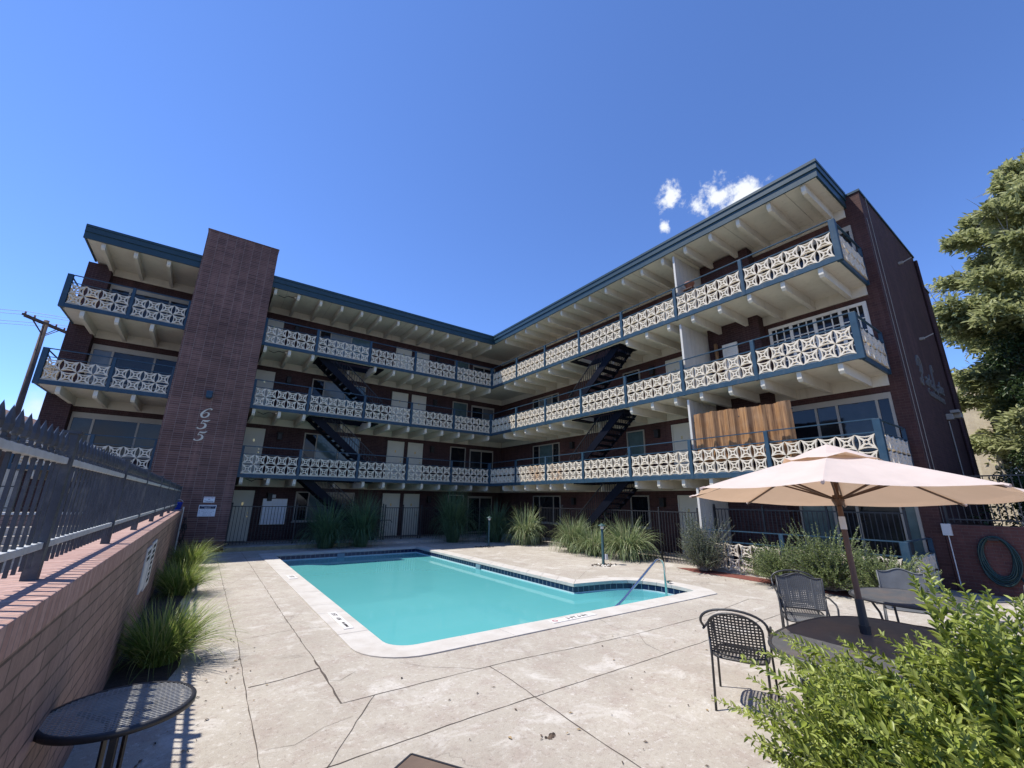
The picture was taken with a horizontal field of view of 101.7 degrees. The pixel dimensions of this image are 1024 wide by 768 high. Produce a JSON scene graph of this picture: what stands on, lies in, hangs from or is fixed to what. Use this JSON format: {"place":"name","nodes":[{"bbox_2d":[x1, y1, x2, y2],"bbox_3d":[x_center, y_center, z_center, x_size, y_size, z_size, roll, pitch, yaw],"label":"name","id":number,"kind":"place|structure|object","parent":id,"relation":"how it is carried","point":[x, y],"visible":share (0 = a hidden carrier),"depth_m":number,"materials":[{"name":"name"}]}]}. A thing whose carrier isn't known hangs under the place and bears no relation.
{"place":"outdoors","nodes":[
{"label":"outdoors","id":0,"kind":"place"},
{"bbox_2d":[0,409,35,511],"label":"house","id":1,"kind":"structure","parent":0,"point":[13,481],"depth_m":29.24,"materials":[{"name":"brick"}]},
{"bbox_2d":[0,512,84,526],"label":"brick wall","id":2,"kind":"structure","parent":0,"point":[10,518],"depth_m":11.41,"materials":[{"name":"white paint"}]},
{"bbox_2d":[1,481,83,511],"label":"iron fence","id":3,"kind":"object","parent":2,"relation":"on","point":[29,507],"visible":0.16,"depth_m":11.61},
{"bbox_2d":[223,533,513,551],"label":"walkway","id":4,"kind":"structure","parent":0,"point":[397,540],"depth_m":18.17,"materials":[{"name":"concrete"}]},
{"bbox_2d":[224,502,383,545],"bbox_3d":[-8.184,5.690,17.112,5.848,1.555,0.068,12,-19,-34],"label":"iron fence","id":5,"kind":"object","parent":4,"relation":"on","point":[253,541],"visible":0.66,"depth_m":16.38,"materials":[{"name":"metal"}]},
{"bbox_2d":[382,504,419,539],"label":"iron gate","id":6,"kind":"structure","parent":4,"relation":"on","point":[394,536],"depth_m":19.24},
{"bbox_2d":[419,505,490,537],"bbox_3d":[-2.753,6.836,20.864,3.948,1.515,0.068,12,-19,-34],"label":"iron fence","id":7,"kind":"object","parent":4,"relation":"on","point":[426,535],"visible":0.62,"depth_m":20.22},
{"bbox_2d":[471,498,515,542],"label":"pampas grass","id":8,"kind":"object","parent":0,"point":[496,535],"depth_m":19.17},
{"bbox_2d":[0,0,1023,582],"label":"sky","id":9,"kind":"structure","parent":0,"point":[476,165],"materials":[{"name":"blue"}]},
{"bbox_2d":[499,503,548,545],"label":"pampas grass","id":10,"kind":"object","parent":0,"point":[524,533],"depth_m":18.20,"materials":[{"name":"plant"}]},
{"bbox_2d":[63,539,1023,767],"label":"pool deck","id":11,"kind":"structure","parent":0,"point":[326,697],"depth_m":4.23,"materials":[{"name":"concrete"}]},
{"bbox_2d":[33,681,196,767],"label":"side table","id":12,"kind":"object","parent":11,"relation":"on","point":[113,732],"visible":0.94,"depth_m":2.28,"materials":[{"name":"metal"}]},
{"bbox_2d":[98,554,187,698],"bbox_3d":[-7.266,4.304,8.958,0.600,0.036,12.450,12,-19,-34],"label":"mulch bed","id":13,"kind":"object","parent":11,"relation":"on","point":[161,673],"visible":0.21,"depth_m":4.62,"materials":[{"name":"soil"}]},
{"bbox_2d":[108,589,252,684],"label":"fountain grass","id":14,"kind":"object","parent":13,"relation":"on","point":[151,646],"depth_m":4.71,"materials":[{"name":"plant"}]},
{"bbox_2d":[151,551,230,603],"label":"fountain grass","id":15,"kind":"object","parent":13,"relation":"on","point":[175,583],"depth_m":7.96,"materials":[{"name":"plant"}]},
{"bbox_2d":[167,537,227,568],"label":"fountain grass","id":16,"kind":"object","parent":13,"relation":"on","point":[190,554],"depth_m":10.91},
{"bbox_2d":[224,542,350,551],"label":"kerb","id":17,"kind":"structure","parent":11,"relation":"on","point":[239,549],"depth_m":15.28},
{"bbox_2d":[286,495,360,550],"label":"pampas grass","id":18,"kind":"object","parent":11,"relation":"on","point":[325,532],"depth_m":15.86,"materials":[{"name":"plant"}]},
{"bbox_2d":[333,488,391,547],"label":"pampas grass","id":19,"kind":"object","parent":11,"relation":"on","point":[365,525],"depth_m":16.57,"materials":[{"name":"plant"}]},
{"bbox_2d":[394,753,462,767],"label":"table","id":20,"kind":"object","parent":11,"relation":"on","point":[411,760],"visible":1,"depth_m":2.20,"materials":[{"name":"brown plastic"}]},
{"bbox_2d":[427,485,481,543],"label":"pampas grass","id":21,"kind":"object","parent":11,"relation":"on","point":[454,521],"depth_m":18.84,"materials":[{"name":"plant"}]},
{"bbox_2d":[125,561,837,767],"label":"fallen leaves","id":22,"kind":"object","parent":11,"relation":"on","point":[401,678],"visible":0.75,"depth_m":3.89,"materials":[{"name":"plant"}]},
{"bbox_2d":[278,549,685,599],"bbox_3d":[-1.971,5.772,11.253,7.500,1.295,11.600,12,-19,-34],"label":"pool basin","id":23,"kind":"object","parent":11,"relation":"in","point":[644,591],"visible":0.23,"depth_m":10.42,"materials":[{"name":"tile"}]},
{"bbox_2d":[283,553,643,644],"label":"pool water","id":24,"kind":"structure","parent":23,"relation":"in","point":[406,599],"depth_m":9.15,"materials":[{"name":"liquid"}]},
{"bbox_2d":[615,557,667,605],"bbox_3d":[2.686,4.392,8.814,1.926,1.260,0.048,12,-19,-34],"label":"pool handrail","id":25,"kind":"object","parent":23,"relation":"on","point":[640,579],"visible":0.66,"depth_m":9.13,"materials":[{"name":"silver metal"}]},
{"bbox_2d":[259,545,716,658],"bbox_3d":[-1.928,5.134,11.509,7.721,0.073,11.840,12,-19,-34],"label":"pool coping","id":26,"kind":"object","parent":11,"relation":"on","point":[359,638],"visible":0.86,"depth_m":7.37,"materials":[{"name":"concrete"}]},
{"bbox_2d":[327,612,353,629],"bbox_3d":[-2.687,3.677,6.494,0.140,0.012,1.080,12,-19,-34],"label":"depth marker","id":27,"kind":"object","parent":26,"relation":"on","point":[343,623],"visible":1,"depth_m":6.45,"materials":[{"name":"white"}]},
{"bbox_2d":[548,612,596,623],"bbox_3d":[0.997,3.812,6.798,0.950,0.012,0.160,12,-19,-34],"label":"depth marker","id":28,"kind":"object","parent":26,"relation":"on","point":[564,619],"visible":1,"depth_m":6.76,"materials":[{"name":"white"}]},
{"bbox_2d":[598,523,607,564],"bbox_3d":[2.812,4.956,12.937,0.250,1.200,0.250,12,-19,-34],"label":"path lamp","id":29,"kind":"object","parent":11,"relation":"on","point":[604,556],"visible":0.99,"depth_m":12.89,"materials":[{"name":"metal"}]},
{"bbox_2d":[539,504,699,563],"bbox_3d":[3.504,5.482,15.731,0.068,1.715,7.748,12,-19,-34],"label":"iron fence","id":30,"kind":"object","parent":11,"relation":"on","point":[562,508],"visible":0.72,"depth_m":14.43,"materials":[{"name":"metal"}]},
{"bbox_2d":[699,608,779,724],"bbox_3d":[2.223,2.615,4.059,0.594,0.901,0.736,-9,-18,31],"label":"arch chair","id":31,"kind":"object","parent":11,"relation":"on","point":[735,651],"visible":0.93,"depth_m":3.92,"materials":[{"name":"grey metal"}]},
{"bbox_2d":[680,568,854,597],"bbox_3d":[6.409,4.840,10.210,0.840,0.036,5.400,12,-19,-34],"label":"mulch bed","id":32,"kind":"object","parent":11,"relation":"on","point":[768,581],"visible":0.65,"depth_m":10.68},
{"bbox_2d":[674,508,734,570],"bbox_3d":[5.486,4.394,11.841,1.631,1.672,1.640,-7,-17,26],"label":"shrub","id":33,"kind":"object","parent":32,"relation":"on","point":[703,557],"visible":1,"depth_m":11.63,"materials":[{"name":"green plant"}]},
{"bbox_2d":[738,532,839,581],"bbox_3d":[6.300,4.164,10.050,1.802,1.169,2.041,5,-16,-13],"label":"shrub","id":34,"kind":"object","parent":32,"relation":"on","point":[770,564],"visible":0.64,"depth_m":9.90,"materials":[{"name":"green plant"}]},
{"bbox_2d":[780,521,871,591],"bbox_3d":[7.091,3.801,9.311,1.984,1.488,1.971,12,-19,-34],"label":"shrub","id":35,"kind":"object","parent":32,"relation":"on","point":[826,566],"visible":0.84,"depth_m":9.11,"materials":[{"name":"green plant"}]},
{"bbox_2d":[837,543,942,590],"bbox_3d":[7.540,3.815,8.605,1.633,1.093,1.664,6,-16,-17],"label":"shrub","id":36,"kind":"object","parent":32,"relation":"on","point":[869,576],"visible":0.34,"depth_m":8.37,"materials":[{"name":"green plant"}]},
{"bbox_2d":[775,572,839,627],"bbox_3d":[3.857,3.009,5.431,0.582,0.930,0.699,-6,-17,23],"label":"camelback chair","id":37,"kind":"object","parent":11,"relation":"on","point":[787,593],"visible":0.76,"depth_m":5.70,"materials":[{"name":"grey metal"}]},
{"bbox_2d":[689,444,1023,681],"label":"patio umbrella","id":38,"kind":"object","parent":11,"relation":"on","point":[830,475],"visible":0.82,"depth_m":3.99,"materials":[{"name":"beige fabric"}]},
{"bbox_2d":[711,561,1023,767],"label":"privet bush","id":39,"kind":"object","parent":11,"relation":"on","point":[952,711],"visible":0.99,"depth_m":1.82,"materials":[{"name":"green plant"}]},
{"bbox_2d":[768,616,966,680],"bbox_3d":[3.006,2.539,3.460,2.020,0.741,1.140,12,-19,-34],"label":"oval table","id":40,"kind":"object","parent":11,"relation":"on","point":[825,630],"visible":0.31,"depth_m":3.65,"materials":[{"name":"grey metal"}]},
{"bbox_2d":[876,568,936,619],"bbox_3d":[5.744,3.205,6.038,0.582,0.930,0.698,-11,-19,35],"label":"camelback chair","id":41,"kind":"object","parent":11,"relation":"on","point":[897,578],"visible":0.4,"depth_m":6.34,"materials":[{"name":"grey paint"}]},
{"bbox_2d":[848,587,987,638],"bbox_3d":[5.027,3.036,5.133,1.320,0.741,1.260,12,-19,-34],"label":"round table","id":42,"kind":"object","parent":11,"relation":"on","point":[900,598],"visible":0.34,"depth_m":5.23,"materials":[{"name":"grey metal"}]},
{"bbox_2d":[547,511,592,553],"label":"pampas grass","id":43,"kind":"object","parent":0,"point":[569,532],"depth_m":15.93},
{"bbox_2d":[566,519,615,556],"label":"pampas grass","id":44,"kind":"object","parent":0,"point":[587,543],"depth_m":14.85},
{"bbox_2d":[502,536,722,564],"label":"walkway","id":45,"kind":"structure","parent":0,"point":[670,556],"depth_m":14.73,"materials":[{"name":"concrete"}]},
{"bbox_2d":[590,515,662,563],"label":"pampas grass","id":46,"kind":"object","parent":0,"point":[627,546],"depth_m":13.88,"materials":[{"name":"plant"}]},
{"bbox_2d":[955,387,1023,526],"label":"buff building","id":47,"kind":"structure","parent":0,"point":[974,422],"depth_m":21.19,"materials":[{"name":"paint"}]},
{"label":"ground","id":48,"kind":"structure","parent":0,"visible":0},
{"bbox_2d":[0,311,65,467],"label":"utility pole","id":49,"kind":"object","parent":48,"relation":"on","point":[30,372],"visible":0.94,"depth_m":27.55,"materials":[{"name":"brown wood"}]},
{"bbox_2d":[0,526,74,573],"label":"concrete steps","id":50,"kind":"structure","parent":48,"relation":"on","point":[3,541],"depth_m":9.02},
{"bbox_2d":[0,509,182,767],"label":"brick wall","id":51,"kind":"structure","parent":48,"relation":"on","point":[63,617],"depth_m":2.36,"materials":[{"name":"brick"}]},
{"bbox_2d":[0,399,182,580],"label":"iron fence","id":52,"kind":"object","parent":51,"relation":"on","point":[122,493],"visible":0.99,"depth_m":2.29,"materials":[{"name":"metal"}]},
{"bbox_2d":[136,545,152,594],"bbox_3d":[-4.951,2.493,5.623,0.020,0.550,0.550,12,-19,-34],"label":"notice board","id":53,"kind":"object","parent":51,"relation":"attached to","point":[144,569],"visible":1,"depth_m":5.49,"materials":[{"name":"white"}]},
{"bbox_2d":[141,539,157,591],"bbox_3d":[-5.395,2.678,6.212,0.020,0.640,0.730,12,-19,-34],"label":"notice board","id":54,"kind":"object","parent":51,"relation":"attached to","point":[154,543],"visible":1,"depth_m":6.12,"materials":[{"name":"white"}]},
{"bbox_2d":[176,517,186,550],"bbox_3d":[-10.717,4.904,13.531,0.177,1.087,0.462,12,-19,-34],"label":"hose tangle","id":55,"kind":"object","parent":51,"relation":"hanging from","point":[182,527],"visible":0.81,"depth_m":13.53,"materials":[{"name":"black"}]},
{"bbox_2d":[7,158,993,590],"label":"apartment building","id":56,"kind":"structure","parent":48,"relation":"on","point":[225,370],"depth_m":15.72,"materials":[{"name":"brown brick"}]},
{"bbox_2d":[67,411,161,458],"bbox_3d":[-14.691,1.951,15.525,2.800,1.533,0.089,12,-19,-34],"label":"window","id":57,"kind":"structure","parent":56,"relation":"in","point":[88,423],"depth_m":15.57,"materials":[{"name":"clear glass"}]},
{"bbox_2d":[81,343,177,391],"bbox_3d":[-14.657,-0.581,16.235,2.800,1.493,0.089,12,-19,-34],"label":"window","id":58,"kind":"structure","parent":56,"relation":"in","point":[97,349],"depth_m":16.19,"materials":[{"name":"clear glass"}]},
{"bbox_2d":[104,284,188,323],"bbox_3d":[-14.623,-3.070,16.933,2.800,1.363,0.089,12,-19,-34],"label":"window","id":59,"kind":"structure","parent":56,"relation":"in","point":[116,288],"depth_m":16.93,"materials":[{"name":"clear glass"}]},
{"bbox_2d":[197,505,216,516],"bbox_3d":[-10.806,4.488,14.761,0.510,0.390,0.016,12,-19,-34],"label":"pool sign","id":60,"kind":"object","parent":56,"relation":"attached to","point":[206,510],"visible":1,"depth_m":14.75,"materials":[{"name":"white"}]},
{"bbox_2d":[227,490,254,540],"bbox_3d":[-11.207,5.427,17.184,0.740,2.020,0.095,12,-19,-34],"label":"door","id":61,"kind":"structure","parent":56,"relation":"in","point":[240,497],"depth_m":17.21,"materials":[{"name":"paint"}]},
{"bbox_2d":[240,427,265,472],"bbox_3d":[-11.173,2.887,17.896,0.740,2.003,0.095,12,-19,-34],"label":"door","id":62,"kind":"structure","parent":56,"relation":"in","point":[253,436],"depth_m":17.96,"materials":[{"name":"paint"}]},
{"bbox_2d":[253,369,275,404],"bbox_3d":[-11.138,0.355,18.607,0.740,1.963,0.095,12,-19,-34],"label":"door","id":63,"kind":"structure","parent":56,"relation":"in","point":[260,374],"depth_m":18.72,"materials":[{"name":"paint"}]},
{"bbox_2d":[259,499,287,524],"bbox_3d":[-10.227,5.469,17.876,0.940,1.060,0.109,12,-19,-34],"label":"mailbox cluster","id":64,"kind":"object","parent":56,"relation":"attached to","point":[277,502],"visible":0.88,"depth_m":17.82,"materials":[{"name":"white paint"}]},
{"bbox_2d":[265,318,283,342],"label":"door","id":65,"kind":"structure","parent":56,"relation":"in","point":[270,322],"depth_m":19.45,"materials":[{"name":"paint"}]},
{"bbox_2d":[291,491,354,522],"bbox_3d":[-8.574,5.630,19.076,2.620,1.320,0.089,12,-19,-34],"label":"window","id":66,"kind":"structure","parent":56,"relation":"in","point":[301,497],"depth_m":18.76,"materials":[{"name":"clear glass"}]},
{"bbox_2d":[301,433,360,464],"bbox_3d":[-8.539,3.090,19.788,2.620,1.303,0.089,12,-19,-34],"label":"window","id":67,"kind":"structure","parent":56,"relation":"in","point":[312,441],"depth_m":19.58,"materials":[{"name":"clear glass"}]},
{"bbox_2d":[310,379,365,410],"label":"window","id":68,"kind":"structure","parent":56,"relation":"in","point":[316,383],"depth_m":20.31,"materials":[{"name":"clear glass"}]},
{"bbox_2d":[317,330,369,359],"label":"window","id":69,"kind":"structure","parent":56,"relation":"in","point":[324,334],"depth_m":21.22,"materials":[{"name":"black glass"}]},
{"bbox_2d":[379,493,399,535],"bbox_3d":[-6.073,6.487,20.713,0.880,2.020,0.095,12,-19,-34],"label":"door","id":70,"kind":"structure","parent":56,"relation":"in","point":[393,500],"depth_m":20.76,"materials":[{"name":"paint"}]},
{"bbox_2d":[385,440,403,478],"bbox_3d":[-6.038,3.947,21.426,0.880,2.003,0.095,12,-19,-34],"label":"door","id":71,"kind":"structure","parent":56,"relation":"in","point":[394,448],"depth_m":21.49,"materials":[{"name":"paint"}]},
{"bbox_2d":[390,391,407,421],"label":"door","id":72,"kind":"structure","parent":56,"relation":"in","point":[399,396],"depth_m":22.24,"materials":[{"name":"paint"}]},
{"bbox_2d":[395,347,411,368],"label":"door","id":73,"kind":"structure","parent":56,"relation":"in","point":[401,351],"depth_m":22.95,"materials":[{"name":"paint"}]},
{"bbox_2d":[402,494,419,534],"bbox_3d":[-5.195,6.668,21.316,0.840,2.020,0.095,12,-19,-34],"label":"door","id":74,"kind":"structure","parent":56,"relation":"in","point":[410,500],"depth_m":21.34,"materials":[{"name":"paint"}]},
{"bbox_2d":[407,442,422,479],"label":"door","id":75,"kind":"structure","parent":56,"relation":"in","point":[415,450],"depth_m":22.11,"materials":[{"name":"paint"}]},
{"bbox_2d":[411,395,426,423],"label":"door","id":76,"kind":"structure","parent":56,"relation":"in","point":[415,398],"depth_m":22.87,"materials":[{"name":"paint"}]},
{"bbox_2d":[417,351,429,371],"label":"door","id":77,"kind":"structure","parent":56,"relation":"in","point":[424,356],"depth_m":23.60,"materials":[{"name":"paint"}]},
{"bbox_2d":[449,446,465,469],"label":"window","id":78,"kind":"structure","parent":56,"relation":"in","point":[456,453],"depth_m":23.60,"materials":[{"name":"black glass"}]},
{"bbox_2d":[452,401,467,423],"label":"window","id":79,"kind":"structure","parent":56,"relation":"in","point":[456,405],"depth_m":24.35,"materials":[{"name":"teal glass"}]},
{"bbox_2d":[454,361,468,380],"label":"window","id":80,"kind":"structure","parent":56,"relation":"in","point":[460,364],"depth_m":25.08,"materials":[{"name":"teal glass"}]},
{"bbox_2d":[466,496,491,532],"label":"window","id":81,"kind":"structure","parent":56,"relation":"in","point":[482,499],"depth_m":23.63,"materials":[{"name":"black glass"}]},
{"bbox_2d":[468,449,492,482],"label":"window","id":82,"kind":"structure","parent":56,"relation":"in","point":[482,456],"depth_m":24.38,"materials":[{"name":"black glass"}]},
{"bbox_2d":[471,405,493,431],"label":"window","id":83,"kind":"structure","parent":56,"relation":"in","point":[474,408],"depth_m":25.10,"materials":[{"name":"black glass"}]},
{"bbox_2d":[473,365,494,384],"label":"window","id":84,"kind":"structure","parent":56,"relation":"in","point":[483,369],"depth_m":25.80,"materials":[{"name":"black glass"}]},
{"bbox_2d":[533,393,558,417],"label":"window","id":85,"kind":"structure","parent":56,"relation":"in","point":[555,399],"depth_m":22.60,"materials":[{"name":"black glass"}]},
{"bbox_2d":[533,442,559,470],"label":"window","id":86,"kind":"structure","parent":56,"relation":"in","point":[552,449],"depth_m":21.93,"materials":[{"name":"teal glass"}]},
{"bbox_2d":[533,496,561,524],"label":"window","id":87,"kind":"structure","parent":56,"relation":"in","point":[553,502],"depth_m":21.10,"materials":[{"name":"black glass"}]},
{"bbox_2d":[623,369,641,397],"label":"window","id":88,"kind":"structure","parent":56,"relation":"in","point":[635,377],"depth_m":18.07,"materials":[{"name":"black glass"}]},
{"bbox_2d":[626,429,645,460],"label":"window","id":89,"kind":"structure","parent":56,"relation":"in","point":[634,438],"depth_m":17.36,"materials":[{"name":"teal glass"}]},
{"bbox_2d":[630,495,651,528],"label":"window","id":90,"kind":"structure","parent":56,"relation":"in","point":[638,502],"depth_m":16.66,"materials":[{"name":"black glass"}]},
{"bbox_2d":[665,356,682,392],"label":"door","id":91,"kind":"structure","parent":56,"relation":"in","point":[675,366],"depth_m":16.51,"materials":[{"name":"paint"}]},
{"bbox_2d":[671,422,690,473],"bbox_3d":[6.396,2.476,15.582,0.095,2.003,0.800,12,-19,-34],"label":"door","id":92,"kind":"structure","parent":56,"relation":"in","point":[681,431],"depth_m":15.71,"materials":[{"name":"paint"}]},
{"bbox_2d":[677,495,697,553],"bbox_3d":[6.361,5.017,14.870,0.095,2.020,0.800,12,-19,-34],"label":"door","id":93,"kind":"structure","parent":56,"relation":"in","point":[685,502],"depth_m":15.05,"materials":[{"name":"paint"}]},
{"bbox_2d":[714,344,722,381],"bbox_3d":[7.151,-0.528,14.411,0.134,1.835,0.200,0,-16,2],"label":"reed roll","id":94,"kind":"object","parent":56,"relation":"on","point":[716,352],"visible":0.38,"depth_m":14.52,"materials":[{"name":"brown wood"}]},
{"bbox_2d":[722,342,741,379],"bbox_3d":[7.474,-0.545,14.115,0.075,1.750,0.500,12,-19,-34],"label":"louvred panel","id":95,"kind":"object","parent":56,"relation":"on","point":[730,351],"visible":0.25,"depth_m":14.18,"materials":[{"name":"white paint"}]},
{"bbox_2d":[693,400,799,463],"bbox_3d":[6.609,1.442,12.055,0.162,1.590,2.820,12,-19,-34],"label":"bamboo screen","id":96,"kind":"object","parent":56,"relation":"attached to","point":[773,416],"visible":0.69,"depth_m":11.93,"materials":[{"name":"brown"}]},
{"bbox_2d":[759,225,856,279],"bbox_3d":[9.293,-3.568,13.167,0.089,1.853,2.670,12,-19,-34],"label":"balcony railing","id":97,"kind":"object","parent":56,"relation":"in","point":[847,229],"depth_m":13.15,"materials":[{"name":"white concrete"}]},
{"bbox_2d":[713,504,915,567],"bbox_3d":[7.587,4.104,11.011,0.068,1.745,4.538,12,-19,-34],"label":"iron fence","id":98,"kind":"object","parent":56,"relation":"on","point":[762,509],"visible":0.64,"depth_m":10.77,"materials":[{"name":"metal"}]},
{"bbox_2d":[768,301,873,367],"bbox_3d":[9.227,-1.096,12.520,0.089,2.043,2.660,12,-19,-34],"label":"window","id":99,"kind":"structure","parent":56,"relation":"in","point":[861,308],"depth_m":12.60,"materials":[{"name":"white paint"}]},
{"bbox_2d":[792,392,901,459],"bbox_3d":[9.225,1.453,11.759,0.089,2.023,2.670,12,-19,-34],"label":"window","id":100,"kind":"structure","parent":56,"relation":"in","point":[880,405],"depth_m":11.70,"materials":[{"name":"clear glass"}]},
{"bbox_2d":[799,505,928,568],"bbox_3d":[9.190,3.993,11.047,0.089,2.040,2.670,12,-19,-34],"label":"window","id":101,"kind":"structure","parent":56,"relation":"in","point":[913,515],"depth_m":10.83,"materials":[{"name":"clear glass"}]},
{"bbox_2d":[924,119,1023,469],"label":"conifer tree","id":102,"kind":"object","parent":48,"relation":"on","point":[994,268],"visible":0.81,"depth_m":18.38,"materials":[{"name":"green plant"}]},
{"bbox_2d":[945,524,1023,597],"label":"boundary wall","id":103,"kind":"structure","parent":48,"relation":"on","point":[965,540],"depth_m":9.24,"materials":[{"name":"red brick"}]},
{"bbox_2d":[940,523,960,584],"bbox_3d":[10.170,3.934,9.604,0.090,1.360,0.160,12,-19,-34],"label":"sign post","id":104,"kind":"object","parent":103,"relation":"attached to","point":[946,529],"visible":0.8,"depth_m":9.70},
{"bbox_2d":[942,474,1023,524],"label":"iron fence","id":105,"kind":"object","parent":103,"relation":"on","point":[947,518],"visible":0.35,"depth_m":9.44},
{"bbox_2d":[977,536,1023,599],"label":"garden hose","id":106,"kind":"object","parent":103,"relation":"attached to","point":[1014,578],"visible":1,"depth_m":8.96,"materials":[{"name":"teal rubber"}]},
{"bbox_2d":[969,464,1023,526],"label":"leafy tree","id":107,"kind":"object","parent":48,"relation":"on","point":[1016,504],"visible":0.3,"depth_m":10.84,"materials":[{"name":"green plant"}]},
{"bbox_2d":[972,322,1023,431],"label":"leafy tree","id":108,"kind":"object","parent":48,"relation":"on","point":[1000,361],"visible":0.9,"depth_m":17.14,"materials":[{"name":"green plant"}]},
{"bbox_2d":[980,390,1023,471],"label":"leafy tree","id":109,"kind":"object","parent":48,"relation":"on","point":[1008,461],"visible":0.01,"depth_m":20.67,"materials":[{"name":"green plant"}]},
{"bbox_2d":[991,463,1023,504],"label":"leafy tree","id":110,"kind":"object","parent":48,"relation":"on","point":[1007,470],"visible":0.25,"depth_m":14.20,"materials":[{"name":"green plant"}]},
{"bbox_2d":[1005,370,1023,465],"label":"leafy tree","id":111,"kind":"object","parent":48,"relation":"on","point":[1019,457],"visible":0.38,"depth_m":17.28,"materials":[{"name":"green plant"}]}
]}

